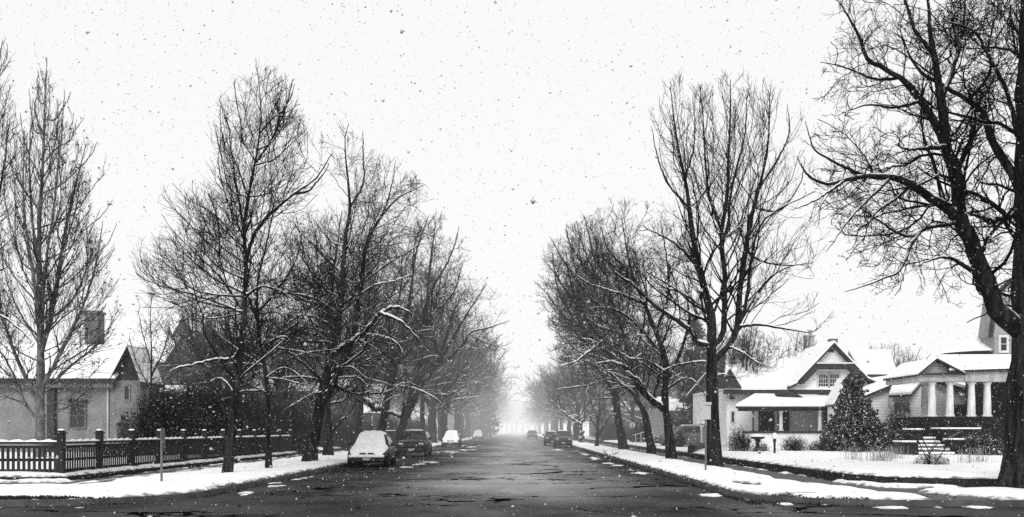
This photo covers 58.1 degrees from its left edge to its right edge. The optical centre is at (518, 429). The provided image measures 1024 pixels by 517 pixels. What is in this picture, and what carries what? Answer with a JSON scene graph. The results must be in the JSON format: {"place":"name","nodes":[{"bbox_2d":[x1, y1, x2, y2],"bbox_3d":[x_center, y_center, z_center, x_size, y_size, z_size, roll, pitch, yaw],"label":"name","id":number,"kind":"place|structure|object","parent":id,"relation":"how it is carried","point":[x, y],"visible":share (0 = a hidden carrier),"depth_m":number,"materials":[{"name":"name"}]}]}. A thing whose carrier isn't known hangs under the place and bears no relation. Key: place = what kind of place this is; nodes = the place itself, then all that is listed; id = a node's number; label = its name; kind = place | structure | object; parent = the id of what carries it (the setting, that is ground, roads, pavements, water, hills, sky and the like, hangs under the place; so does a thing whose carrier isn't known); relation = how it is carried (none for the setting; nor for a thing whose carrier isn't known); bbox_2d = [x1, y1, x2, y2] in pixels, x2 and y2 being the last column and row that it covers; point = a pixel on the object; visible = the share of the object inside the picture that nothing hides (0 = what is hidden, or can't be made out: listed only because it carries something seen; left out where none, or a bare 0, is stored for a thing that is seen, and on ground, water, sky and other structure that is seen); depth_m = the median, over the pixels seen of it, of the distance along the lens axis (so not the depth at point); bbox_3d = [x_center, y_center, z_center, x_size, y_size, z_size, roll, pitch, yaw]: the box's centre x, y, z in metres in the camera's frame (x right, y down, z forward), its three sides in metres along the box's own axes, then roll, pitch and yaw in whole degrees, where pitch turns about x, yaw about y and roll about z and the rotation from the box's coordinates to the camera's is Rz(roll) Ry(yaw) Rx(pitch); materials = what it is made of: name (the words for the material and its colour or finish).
{"place":"outdoors","nodes":[
{"label":"outdoors","id":0,"kind":"place"},
{"bbox_2d":[0,466,249,499],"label":"verge","id":1,"kind":"structure","parent":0,"point":[95,478],"depth_m":20.18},
{"bbox_2d":[0,40,37,348],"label":"bare tree","id":2,"kind":"object","parent":1,"relation":"on","point":[4,165],"visible":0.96,"depth_m":36.30,"materials":[{"name":"grey plant"}]},
{"bbox_2d":[0,57,126,456],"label":"bare tree","id":3,"kind":"object","parent":1,"relation":"on","point":[40,296],"visible":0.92,"depth_m":41.80,"materials":[{"name":"grey plant"}]},
{"bbox_2d":[121,295,176,399],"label":"bare tree","id":4,"kind":"object","parent":1,"relation":"on","point":[149,359],"visible":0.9,"depth_m":49.80,"materials":[{"name":"grey plant"}]},
{"bbox_2d":[0,429,304,472],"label":"wooden fence","id":5,"kind":"object","parent":1,"relation":"on","point":[109,456],"visible":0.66,"depth_m":31.77,"materials":[{"name":"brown wood"}]},
{"bbox_2d":[160,428,164,480],"bbox_3d":[-9.521,0.750,24.600,0.069,1.600,0.260,0,0,0],"label":"sign post","id":6,"kind":"object","parent":1,"relation":"on","point":[162,437],"visible":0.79,"depth_m":24.58,"materials":[{"name":"metal"}]},
{"bbox_2d":[130,63,332,472],"bbox_3d":[-9.062,-5.170,29.631,6.721,13.461,5.315,0,0,0],"label":"bare tree","id":7,"kind":"object","parent":1,"relation":"on","point":[229,449],"visible":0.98,"depth_m":29.44,"materials":[{"name":"black plant"}]},
{"bbox_2d":[174,176,344,467],"bbox_3d":[-9.181,-3.884,33.623,5.872,10.859,4.330,0,0,0],"label":"bare tree","id":8,"kind":"object","parent":1,"relation":"on","point":[268,448],"visible":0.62,"depth_m":33.33,"materials":[{"name":"black plant"}]},
{"bbox_2d":[236,120,442,461],"bbox_3d":[-7.796,-6.017,39.917,9.117,15.208,6.486,0,0,0],"label":"bare tree","id":9,"kind":"object","parent":1,"relation":"on","point":[337,316],"visible":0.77,"depth_m":39.90,"materials":[{"name":"black plant"}]},
{"bbox_2d":[331,409,352,447],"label":"shrub","id":10,"kind":"object","parent":1,"relation":"on","point":[344,430],"visible":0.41,"depth_m":69.56,"materials":[{"name":"plant"}]},
{"bbox_2d":[261,200,423,454],"bbox_3d":[-9.252,-5.347,49.916,8.472,13.791,6.917,0,0,0],"label":"bare tree","id":11,"kind":"object","parent":1,"relation":"on","point":[329,429],"visible":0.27,"depth_m":49.33,"materials":[{"name":"black plant"}]},
{"bbox_2d":[310,231,418,450],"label":"bare tree","id":12,"kind":"object","parent":1,"relation":"on","point":[357,423],"visible":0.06,"depth_m":59.74,"materials":[{"name":"black plant"}]},
{"bbox_2d":[351,417,377,431],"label":"shrub","id":13,"kind":"object","parent":1,"relation":"on","point":[371,427],"visible":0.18,"depth_m":77.78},
{"bbox_2d":[370,413,410,442],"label":"shrub","id":14,"kind":"object","parent":1,"relation":"on","point":[393,426],"visible":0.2,"depth_m":83.54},
{"bbox_2d":[407,415,427,430],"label":"shrub","id":15,"kind":"object","parent":1,"relation":"on","point":[415,424],"visible":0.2,"depth_m":99.58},
{"bbox_2d":[397,263,474,429],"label":"bare tree","id":16,"kind":"object","parent":1,"relation":"on","point":[422,421],"visible":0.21,"depth_m":81.83,"materials":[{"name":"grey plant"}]},
{"bbox_2d":[375,306,498,442],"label":"bare tree","id":17,"kind":"object","parent":1,"relation":"on","point":[432,428],"visible":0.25,"depth_m":96.83,"materials":[{"name":"grey plant"}]},
{"bbox_2d":[390,310,501,439],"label":"bare tree","id":18,"kind":"object","parent":1,"relation":"on","point":[439,416],"visible":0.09,"depth_m":121.41,"materials":[{"name":"grey plant"}]},
{"bbox_2d":[394,318,502,440],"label":"bare tree","id":19,"kind":"object","parent":1,"relation":"on","point":[443,422],"visible":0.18,"depth_m":109.06,"materials":[{"name":"grey plant"}]},
{"bbox_2d":[425,340,519,437],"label":"bare tree","id":20,"kind":"object","parent":1,"relation":"on","point":[462,425],"visible":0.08,"depth_m":148.32,"materials":[{"name":"grey plant"}]},
{"bbox_2d":[448,357,505,437],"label":"bare tree","id":21,"kind":"object","parent":1,"relation":"on","point":[467,424],"visible":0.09,"depth_m":162.75,"materials":[{"name":"grey plant"}]},
{"bbox_2d":[436,334,521,438],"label":"bare tree","id":22,"kind":"object","parent":1,"relation":"on","point":[457,423],"visible":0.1,"depth_m":138.16,"materials":[{"name":"grey plant"}]},
{"bbox_2d":[464,345,502,437],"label":"spruce tree","id":23,"kind":"object","parent":1,"relation":"on","point":[478,420],"visible":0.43,"depth_m":189.06,"materials":[{"name":"plant"}]},
{"bbox_2d":[453,354,517,436],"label":"bare tree","id":24,"kind":"object","parent":1,"relation":"on","point":[472,423],"visible":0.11,"depth_m":186.04,"materials":[{"name":"grey plant"}]},
{"bbox_2d":[478,375,521,418],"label":"bare tree","id":25,"kind":"object","parent":1,"relation":"on","point":[503,399],"visible":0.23,"depth_m":249.14,"materials":[{"name":"grey plant"}]},
{"bbox_2d":[0,432,495,479],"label":"lawn","id":26,"kind":"structure","parent":0,"point":[101,475],"depth_m":32.05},
{"bbox_2d":[0,310,164,451],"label":"pale house","id":27,"kind":"structure","parent":26,"relation":"on","point":[118,382],"depth_m":52.00,"materials":[{"name":"grey paint"}]},
{"bbox_2d":[68,402,86,428],"bbox_3d":[-24.871,-0.817,51.953,1.013,1.518,0.086,0,0,0],"label":"window","id":28,"kind":"structure","parent":27,"relation":"in","point":[73,423],"depth_m":51.98,"materials":[{"name":"grey glass"}]},
{"bbox_2d":[116,409,128,442],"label":"columnar shrub","id":29,"kind":"object","parent":26,"relation":"on","point":[120,426],"visible":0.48,"depth_m":51.73,"materials":[{"name":"black plant"}]},
{"bbox_2d":[120,374,195,454],"bbox_3d":[-18.000,-0.684,46.006,3.292,4.268,2.908,0,0,0],"label":"shrub","id":30,"kind":"object","parent":26,"relation":"on","point":[147,425],"visible":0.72,"depth_m":45.60,"materials":[{"name":"plant"}]},
{"bbox_2d":[107,316,257,420],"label":"victorian house","id":31,"kind":"structure","parent":26,"relation":"on","point":[125,331],"depth_m":80.34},
{"bbox_2d":[166,370,216,453],"bbox_3d":[-17.063,-0.832,48.034,3.768,4.595,2.833,0,0,0],"label":"shrub","id":32,"kind":"object","parent":26,"relation":"on","point":[190,389],"visible":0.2,"depth_m":47.59,"materials":[{"name":"plant"}]},
{"bbox_2d":[152,294,235,403],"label":"bare tree","id":33,"kind":"object","parent":26,"relation":"on","point":[175,340],"visible":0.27,"depth_m":64.49,"materials":[{"name":"black plant"}]},
{"bbox_2d":[182,377,251,454],"bbox_3d":[-15.332,-0.652,46.977,3.669,4.202,2.895,0,0,0],"label":"shrub","id":34,"kind":"object","parent":26,"relation":"on","point":[214,424],"visible":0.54,"depth_m":46.58,"materials":[{"name":"plant"}]},
{"bbox_2d":[174,297,279,408],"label":"bare tree","id":35,"kind":"object","parent":26,"relation":"on","point":[200,370],"visible":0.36,"depth_m":59.58,"materials":[{"name":"black plant"}]},
{"bbox_2d":[221,377,281,450],"bbox_3d":[-15.348,-0.883,52.032,4.050,4.506,3.049,0,0,0],"label":"shrub","id":36,"kind":"object","parent":26,"relation":"on","point":[256,420],"visible":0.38,"depth_m":51.54,"materials":[{"name":"plant"}]},
{"bbox_2d":[232,313,320,411],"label":"bare tree","id":37,"kind":"object","parent":26,"relation":"on","point":[288,374],"visible":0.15,"depth_m":65.15,"materials":[{"name":"black plant"}]},
{"bbox_2d":[254,382,319,452],"bbox_3d":[-14.275,-0.855,55.962,4.555,4.495,3.051,0,0,0],"label":"shrub","id":38,"kind":"object","parent":26,"relation":"on","point":[296,424],"visible":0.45,"depth_m":55.48,"materials":[{"name":"plant"}]},
{"bbox_2d":[251,362,354,424],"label":"dark house","id":39,"kind":"structure","parent":26,"relation":"on","point":[343,405],"depth_m":77.00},
{"bbox_2d":[304,410,340,447],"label":"shrub","id":40,"kind":"object","parent":26,"relation":"on","point":[321,437],"visible":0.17,"depth_m":65.72,"materials":[{"name":"plant"}]},
{"bbox_2d":[286,322,370,410],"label":"bare tree","id":41,"kind":"object","parent":26,"relation":"on","point":[318,369],"visible":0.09,"depth_m":77.16,"materials":[{"name":"black plant"}]},
{"bbox_2d":[362,384,389,426],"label":"porch house","id":42,"kind":"structure","parent":26,"relation":"on","point":[374,416],"depth_m":95.00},
{"bbox_2d":[64,439,437,483],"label":"sidewalk","id":43,"kind":"structure","parent":0,"point":[169,471],"depth_m":32.41,"materials":[{"name":"concrete"}]},
{"bbox_2d":[0,0,1020,429],"label":"sky","id":44,"kind":"structure","parent":0,"point":[451,44],"materials":[{"name":"white"}]},
{"bbox_2d":[0,432,1023,516],"bbox_3d":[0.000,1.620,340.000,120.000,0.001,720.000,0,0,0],"label":"road","id":45,"kind":"structure","parent":0,"point":[486,488],"depth_m":22.45,"materials":[{"name":"asphalt"}]},
{"bbox_2d":[0,433,501,506],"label":"kerb","id":46,"kind":"structure","parent":45,"relation":"on","point":[87,501],"depth_m":20.93,"materials":[{"name":"concrete"}]},
{"bbox_2d":[347,430,395,466],"bbox_3d":[-6.619,0.813,41.877,2.127,1.614,4.715,0,0,-2],"label":"parked car","id":47,"kind":"object","parent":45,"relation":"on","point":[385,451],"visible":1,"depth_m":40.35,"materials":[{"name":"paint"}]},
{"bbox_2d":[395,429,431,456],"bbox_3d":[-6.420,0.775,57.000,2.207,1.689,4.870,0,0,-1],"label":"parked car","id":48,"kind":"object","parent":45,"relation":"on","point":[407,442],"visible":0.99,"depth_m":55.36,"materials":[{"name":"black paint"}]},
{"bbox_2d":[440,430,461,446],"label":"parked car","id":49,"kind":"object","parent":45,"relation":"on","point":[453,436],"visible":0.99,"depth_m":87.00,"materials":[{"name":"paint"}]},
{"bbox_2d":[502,398,525,432],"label":"bare tree","id":50,"kind":"object","parent":45,"relation":"on","point":[514,415],"visible":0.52,"depth_m":542.10,"materials":[{"name":"grey plant"}]},
{"bbox_2d":[552,430,573,447],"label":"parked car","id":51,"kind":"object","parent":45,"relation":"on","point":[562,437],"visible":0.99,"depth_m":84.44,"materials":[{"name":"grey paint"}]},
{"bbox_2d":[526,432,1023,506],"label":"kerb","id":52,"kind":"structure","parent":45,"relation":"on","point":[922,503],"depth_m":19.79,"materials":[{"name":"concrete"}]},
{"bbox_2d":[0,0,1023,516],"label":"falling snow","id":53,"kind":"structure","parent":0,"point":[824,68],"depth_m":17.04,"materials":[{"name":"snow"}]},
{"bbox_2d":[501,430,588,431],"bbox_3d":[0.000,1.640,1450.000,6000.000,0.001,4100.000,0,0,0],"label":"ground","id":54,"kind":"structure","parent":0,"point":[537,430],"depth_m":3313.46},
{"bbox_2d":[0,439,1023,508],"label":"snow cover","id":55,"kind":"object","parent":54,"relation":"on","point":[141,485],"visible":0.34,"depth_m":26.95,"materials":[{"name":"snow"}]},
{"bbox_2d":[357,210,470,431],"bbox_3d":[-6.504,-5.881,55.800,7.515,15.080,6.322,0,0,0],"label":"bare tree","id":56,"kind":"object","parent":55,"relation":"on","point":[385,407],"visible":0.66,"depth_m":55.71,"materials":[{"name":"black plant"}]},
{"bbox_2d":[391,217,513,448],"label":"bare tree","id":57,"kind":"object","parent":55,"relation":"on","point":[403,423],"visible":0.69,"depth_m":65.98,"materials":[{"name":"black plant"}]},
{"bbox_2d":[0,448,955,506],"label":"grass","id":58,"kind":"structure","parent":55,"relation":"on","point":[10,497],"depth_m":20.50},
{"bbox_2d":[533,207,672,454],"bbox_3d":[4.983,-5.613,53.709,8.449,14.528,6.530,0,0,0],"label":"bare tree","id":59,"kind":"object","parent":55,"relation":"on","point":[573,304],"visible":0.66,"depth_m":53.42,"materials":[{"name":"black plant"}]},
{"bbox_2d":[859,445,902,461],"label":"ornamental grass","id":60,"kind":"object","parent":55,"relation":"on","point":[879,457],"depth_m":32.98,"materials":[{"name":"plant"}]},
{"bbox_2d":[914,453,949,464],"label":"shrub","id":61,"kind":"object","parent":55,"relation":"on","point":[923,460],"visible":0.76,"depth_m":30.29,"materials":[{"name":"grey plant"}]},
{"bbox_2d":[542,433,996,487],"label":"lawn","id":62,"kind":"structure","parent":0,"point":[822,474],"depth_m":27.18,"materials":[{"name":"snow"},{"name":"grass"}]},
{"bbox_2d":[589,419,629,441],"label":"shrub","id":63,"kind":"object","parent":62,"relation":"on","point":[608,431],"visible":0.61,"depth_m":103.58,"materials":[{"name":"plant"}]},
{"bbox_2d":[603,370,651,428],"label":"bare tree","id":64,"kind":"object","parent":62,"relation":"on","point":[625,400],"visible":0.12,"depth_m":99.58,"materials":[{"name":"grey plant"}]},
{"bbox_2d":[625,418,645,441],"bbox_3d":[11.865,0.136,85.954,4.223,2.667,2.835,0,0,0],"label":"house","id":65,"kind":"structure","parent":62,"relation":"on","point":[640,436],"depth_m":85.63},
{"bbox_2d":[621,401,649,432],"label":"distant house","id":66,"kind":"structure","parent":62,"relation":"on","point":[626,423],"depth_m":122.00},
{"bbox_2d":[626,346,679,419],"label":"bare tree","id":67,"kind":"object","parent":62,"relation":"on","point":[658,390],"visible":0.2,"depth_m":82.80,"materials":[{"name":"black plant"}]},
{"bbox_2d":[647,393,686,439],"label":"house","id":68,"kind":"structure","parent":62,"relation":"on","point":[657,426],"depth_m":78.46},
{"bbox_2d":[654,424,700,444],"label":"parked car","id":69,"kind":"object","parent":62,"relation":"on","point":[691,434],"visible":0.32,"depth_m":65.19,"materials":[{"name":"paint"}]},
{"bbox_2d":[650,329,706,412],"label":"bare tree","id":70,"kind":"object","parent":62,"relation":"on","point":[678,391],"visible":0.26,"depth_m":71.80,"materials":[{"name":"black plant"}]},
{"bbox_2d":[674,429,691,446],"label":"shrub","id":71,"kind":"object","parent":62,"relation":"on","point":[680,441],"visible":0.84,"depth_m":60.75,"materials":[{"name":"black plant"}]},
{"bbox_2d":[671,321,705,444],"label":"spruce tree","id":72,"kind":"object","parent":62,"relation":"on","point":[689,387],"visible":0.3,"depth_m":69.97,"materials":[{"name":"plant"}]},
{"bbox_2d":[725,421,753,450],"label":"shrub","id":73,"kind":"object","parent":62,"relation":"on","point":[744,444],"visible":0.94,"depth_m":49.82,"materials":[{"name":"grey plant"}]},
{"bbox_2d":[694,321,787,399],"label":"bare tree","id":74,"kind":"object","parent":62,"relation":"on","point":[745,347],"visible":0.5,"depth_m":58.94,"materials":[{"name":"grey plant"}]},
{"bbox_2d":[758,330,816,358],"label":"bare tree","id":75,"kind":"object","parent":62,"relation":"on","point":[799,342],"visible":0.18,"depth_m":61.58,"materials":[{"name":"grey plant"}]},
{"bbox_2d":[685,330,895,448],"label":"gabled house","id":76,"kind":"structure","parent":62,"relation":"on","point":[789,388],"depth_m":56.42,"materials":[{"name":"paint"}]},
{"bbox_2d":[758,411,774,430],"bbox_3d":[15.360,-0.570,56.953,0.992,1.300,0.086,0,0,0],"label":"window","id":77,"kind":"structure","parent":76,"relation":"in","point":[765,425],"depth_m":56.98,"materials":[{"name":"black glass"}]},
{"bbox_2d":[778,411,788,430],"bbox_3d":[16.400,-0.570,56.953,0.704,1.300,0.086,0,0,0],"label":"window","id":78,"kind":"structure","parent":76,"relation":"in","point":[785,414],"depth_m":56.98,"materials":[{"name":"black glass"}]},
{"bbox_2d":[817,373,828,387],"bbox_3d":[18.624,-2.856,56.253,0.744,1.304,0.086,0,0,0],"label":"window","id":79,"kind":"structure","parent":76,"relation":"in","point":[820,381],"depth_m":56.27,"materials":[{"name":"clear glass"}]},
{"bbox_2d":[778,433,810,450],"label":"shrub","id":80,"kind":"object","parent":62,"relation":"on","point":[794,446],"visible":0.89,"depth_m":49.80,"materials":[{"name":"grey plant"}]},
{"bbox_2d":[819,371,888,451],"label":"spruce tree","id":81,"kind":"object","parent":62,"relation":"on","point":[853,383],"visible":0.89,"depth_m":48.27,"materials":[{"name":"plant"}]},
{"bbox_2d":[825,376,964,448],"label":"clapboard house","id":82,"kind":"structure","parent":62,"relation":"on","point":[883,403],"depth_m":53.00,"materials":[{"name":"snow"},{"name":"painted wood clapboard"}]},
{"bbox_2d":[893,401,910,413],"bbox_3d":[21.772,-1.255,52.253,1.007,0.738,0.086,0,0,0],"label":"window","id":83,"kind":"structure","parent":82,"relation":"in","point":[897,404],"depth_m":52.27,"materials":[{"name":"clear glass"}]},
{"bbox_2d":[954,404,964,416],"bbox_3d":[25.410,-1.121,52.953,0.867,0.806,0.086,0,0,0],"label":"window","id":84,"kind":"structure","parent":82,"relation":"in","point":[959,409],"depth_m":52.98,"materials":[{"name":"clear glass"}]},
{"bbox_2d":[869,342,930,366],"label":"bare tree","id":85,"kind":"object","parent":62,"relation":"on","point":[903,360],"visible":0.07,"depth_m":84.16,"materials":[{"name":"grey plant"}]},
{"bbox_2d":[872,406,930,451],"bbox_3d":[19.912,0.049,47.984,2.957,2.664,3.230,0,0,0],"label":"shrub","id":86,"kind":"object","parent":62,"relation":"on","point":[894,434],"visible":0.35,"depth_m":47.68,"materials":[{"name":"black plant"}]},
{"bbox_2d":[895,421,962,464],"bbox_3d":[13.419,0.534,30.007,2.336,1.694,0.863,0,0,0],"label":"bare shrub","id":87,"kind":"object","parent":62,"relation":"on","point":[932,447],"visible":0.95,"depth_m":29.99,"materials":[{"name":"black plant"}]},
{"bbox_2d":[892,427,981,454],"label":"porch steps","id":88,"kind":"structure","parent":62,"relation":"on","point":[911,446],"depth_m":42.83,"materials":[{"name":"concrete"}]},
{"bbox_2d":[883,280,1011,440],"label":"columned house","id":89,"kind":"structure","parent":62,"relation":"on","point":[984,404],"depth_m":47.77,"materials":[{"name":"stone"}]},
{"bbox_2d":[998,335,1008,352],"bbox_3d":[26.592,-4.718,50.453,0.577,0.981,0.086,0,0,0],"label":"window","id":90,"kind":"structure","parent":89,"relation":"in","point":[1003,342],"depth_m":50.43,"materials":[{"name":"clear glass"}]},
{"bbox_2d":[957,430,1003,455],"bbox_3d":[21.263,0.760,41.975,2.527,1.590,1.702,0,0,0],"label":"shrub","id":91,"kind":"object","parent":62,"relation":"on","point":[984,441],"visible":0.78,"depth_m":41.69,"materials":[{"name":"black plant"}]},
{"bbox_2d":[584,441,985,499],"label":"sidewalk","id":92,"kind":"structure","parent":0,"point":[775,475],"depth_m":28.39,"materials":[{"name":"concrete"}]},
{"bbox_2d":[589,441,991,499],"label":"verge","id":93,"kind":"structure","parent":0,"point":[807,476],"depth_m":27.93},
{"bbox_2d":[514,363,561,430],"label":"bare tree","id":94,"kind":"object","parent":93,"relation":"on","point":[542,393],"visible":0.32,"depth_m":173.18,"materials":[{"name":"grey plant"}]},
{"bbox_2d":[522,372,554,430],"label":"bare tree","id":95,"kind":"object","parent":93,"relation":"on","point":[552,423],"visible":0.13,"depth_m":195.33,"materials":[{"name":"grey plant"}]},
{"bbox_2d":[536,391,568,429],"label":"bare tree","id":96,"kind":"object","parent":93,"relation":"on","point":[561,420],"visible":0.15,"depth_m":159.46,"materials":[{"name":"grey plant"}]},
{"bbox_2d":[530,365,595,439],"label":"bare tree","id":97,"kind":"object","parent":93,"relation":"on","point":[569,425],"visible":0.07,"depth_m":142.68,"materials":[{"name":"grey plant"}]},
{"bbox_2d":[524,355,611,435],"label":"bare tree","id":98,"kind":"object","parent":93,"relation":"on","point":[562,369],"visible":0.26,"depth_m":126.34,"materials":[{"name":"grey plant"}]},
{"bbox_2d":[543,368,602,441],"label":"bare tree","id":99,"kind":"object","parent":93,"relation":"on","point":[580,423],"visible":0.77,"depth_m":102.84,"materials":[{"name":"grey plant"}]},
{"bbox_2d":[543,365,607,440],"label":"bare tree","id":100,"kind":"object","parent":93,"relation":"on","point":[575,432],"visible":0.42,"depth_m":119.02,"materials":[{"name":"grey plant"}]},
{"bbox_2d":[539,222,647,449],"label":"bare tree","id":101,"kind":"object","parent":93,"relation":"on","point":[622,438],"visible":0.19,"depth_m":65.77,"materials":[{"name":"black plant"}]},
{"bbox_2d":[577,387,614,445],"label":"bare tree","id":102,"kind":"object","parent":93,"relation":"on","point":[598,415],"visible":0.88,"depth_m":77.86,"materials":[{"name":"grey plant"}]},
{"bbox_2d":[594,350,676,417],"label":"bare tree","id":103,"kind":"object","parent":93,"relation":"on","point":[653,407],"visible":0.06,"depth_m":91.82,"materials":[{"name":"black plant"}]},
{"bbox_2d":[569,197,711,458],"bbox_3d":[5.810,-4.774,44.344,6.905,12.678,5.699,0,0,0],"label":"bare tree","id":104,"kind":"object","parent":93,"relation":"on","point":[627,369],"visible":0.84,"depth_m":44.10,"materials":[{"name":"black plant"}]},
{"bbox_2d":[700,402,711,469],"bbox_3d":[6.510,0.290,31.992,0.400,2.520,0.055,0,0,0],"label":"sign post","id":105,"kind":"object","parent":93,"relation":"on","point":[706,414],"visible":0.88,"depth_m":31.96,"materials":[{"name":"metal"}]},
{"bbox_2d":[595,67,833,466],"bbox_3d":[7.547,-6.199,35.365,9.833,15.481,4.799,0,0,-13],"label":"bare tree","id":106,"kind":"object","parent":93,"relation":"on","point":[714,355],"visible":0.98,"depth_m":35.49,"materials":[{"name":"black plant"}]},
{"bbox_2d":[792,0,1023,488],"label":"bare tree","id":107,"kind":"object","parent":93,"relation":"on","point":[983,275],"visible":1,"depth_m":21.31,"materials":[{"name":"black plant"}]},
{"bbox_2d":[862,488,925,490],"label":"sidewalk","id":108,"kind":"structure","parent":0,"point":[896,489],"depth_m":23.08,"materials":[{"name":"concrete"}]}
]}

